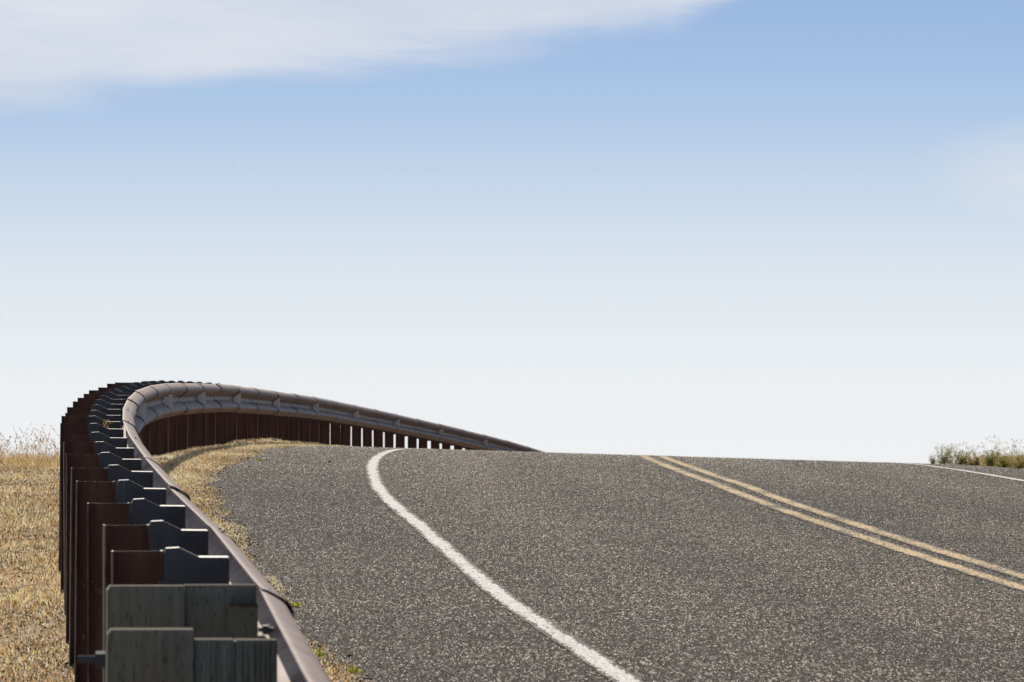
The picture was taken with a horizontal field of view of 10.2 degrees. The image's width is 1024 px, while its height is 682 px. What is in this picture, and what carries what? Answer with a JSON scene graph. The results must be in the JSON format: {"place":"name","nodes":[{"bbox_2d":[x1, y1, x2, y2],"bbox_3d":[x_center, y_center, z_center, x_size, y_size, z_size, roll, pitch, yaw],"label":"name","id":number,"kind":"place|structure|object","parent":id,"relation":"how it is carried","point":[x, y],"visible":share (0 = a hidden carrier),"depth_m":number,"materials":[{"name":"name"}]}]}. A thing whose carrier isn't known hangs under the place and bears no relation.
{"place":"outdoors","nodes":[
{"label":"outdoors","id":0,"kind":"place"},
{"bbox_2d":[0,437,371,681],"bbox_3d":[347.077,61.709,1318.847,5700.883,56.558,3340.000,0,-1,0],"label":"ground","id":1,"kind":"structure","parent":0,"point":[35,627],"depth_m":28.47,"materials":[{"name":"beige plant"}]},
{"bbox_2d":[10,568,36,579],"bbox_3d":[-2.742,1.297,32.029,0.053,0.061,0.625,0,-1,9],"label":"dry stick","id":2,"kind":"object","parent":1,"relation":"on","point":[22,571],"visible":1,"depth_m":32.19,"materials":[{"name":"wood"}]},
{"bbox_2d":[5,581,49,589],"bbox_3d":[-2.644,1.328,31.280,0.033,0.039,0.467,-1,-2,27],"label":"dry stick","id":3,"kind":"object","parent":1,"relation":"on","point":[25,585],"visible":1,"depth_m":31.28,"materials":[{"name":"wood"}]},
{"bbox_2d":[0,423,59,470],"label":"tall grass","id":4,"kind":"structure","parent":1,"relation":"on","point":[27,458],"depth_m":64.93,"materials":[{"name":"plant"}]},
{"bbox_2d":[58,380,543,681],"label":"guardrail","id":5,"kind":"object","parent":1,"relation":"on","point":[163,579],"visible":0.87,"depth_m":21.27,"materials":[{"name":"brown metal"}]},
{"bbox_2d":[313,646,327,657],"bbox_3d":[-0.799,1.292,23.816,0.057,0.065,0.058,-1,-2,41],"label":"sprout","id":6,"kind":"object","parent":1,"relation":"on","point":[319,654],"visible":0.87,"depth_m":23.82,"materials":[{"name":"green plant"}]},
{"bbox_2d":[347,666,362,674],"bbox_3d":[-0.630,1.312,22.826,0.068,0.053,0.054,-1,-2,37],"label":"sprout","id":7,"kind":"object","parent":1,"relation":"on","point":[352,670],"visible":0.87,"depth_m":22.82,"materials":[{"name":"green plant"}]},
{"bbox_2d":[953,435,1023,468],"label":"verge grass","id":8,"kind":"structure","parent":1,"relation":"on","point":[1012,456],"depth_m":81.97,"materials":[{"name":"plant"}]},
{"bbox_2d":[0,0,1023,463],"label":"sky","id":9,"kind":"structure","parent":0,"point":[758,229],"materials":[{"name":"blue"}]},
{"bbox_2d":[197,446,1023,681],"bbox_3d":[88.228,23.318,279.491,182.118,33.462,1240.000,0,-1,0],"label":"road","id":10,"kind":"structure","parent":0,"point":[644,570],"depth_m":33.09,"materials":[{"name":"grey asphalt"}]},
{"bbox_2d":[291,602,300,606],"bbox_3d":[-1.036,1.261,27.569,0.058,0.058,0.065,0,-2,-11],"label":"sprout","id":11,"kind":"object","parent":10,"relation":"on","point":[298,604],"visible":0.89,"depth_m":27.57,"materials":[{"name":"green plant"}]},
{"bbox_2d":[364,448,643,681],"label":"white edge line","id":12,"kind":"object","parent":10,"relation":"on","point":[601,663],"visible":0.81,"depth_m":29.82,"materials":[{"name":"paint"}]},
{"bbox_2d":[638,455,1023,591],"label":"yellow line","id":13,"kind":"object","parent":10,"relation":"on","point":[894,546],"visible":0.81,"depth_m":39.22,"materials":[{"name":"paint"}]},
{"bbox_2d":[656,455,1023,578],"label":"yellow line","id":14,"kind":"object","parent":10,"relation":"on","point":[927,546],"visible":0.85,"depth_m":40.48,"materials":[{"name":"paint"}]},
{"bbox_2d":[929,453,937,463],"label":"weed","id":15,"kind":"object","parent":10,"relation":"on","point":[931,461],"visible":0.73,"depth_m":86.97,"materials":[{"name":"green plant"}]},
{"bbox_2d":[933,443,963,463],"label":"weed","id":16,"kind":"object","parent":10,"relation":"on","point":[944,459],"visible":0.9,"depth_m":83.95,"materials":[{"name":"green plant"}]},
{"bbox_2d":[886,462,1023,481],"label":"white edge line","id":17,"kind":"object","parent":10,"relation":"on","point":[1017,479],"visible":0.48,"depth_m":61.78,"materials":[{"name":"paint"}]},
{"bbox_2d":[947,446,974,464],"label":"weed","id":18,"kind":"object","parent":10,"relation":"on","point":[962,460],"visible":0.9,"depth_m":79.95,"materials":[{"name":"green plant"}]},
{"bbox_2d":[965,450,985,465],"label":"weed","id":19,"kind":"object","parent":10,"relation":"on","point":[975,461],"visible":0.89,"depth_m":76.95,"materials":[{"name":"green plant"}]},
{"bbox_2d":[976,449,1001,465],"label":"weed","id":20,"kind":"object","parent":10,"relation":"on","point":[989,461],"visible":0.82,"depth_m":73.96,"materials":[{"name":"green plant"}]},
{"bbox_2d":[990,450,1021,467],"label":"weed","id":21,"kind":"object","parent":10,"relation":"on","point":[1002,461],"visible":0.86,"depth_m":70.97,"materials":[{"name":"green plant"}]},
{"bbox_2d":[1004,451,1023,468],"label":"weed","id":22,"kind":"object","parent":10,"relation":"on","point":[1019,463],"visible":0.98,"depth_m":68.98,"materials":[{"name":"green plant"}]}
]}

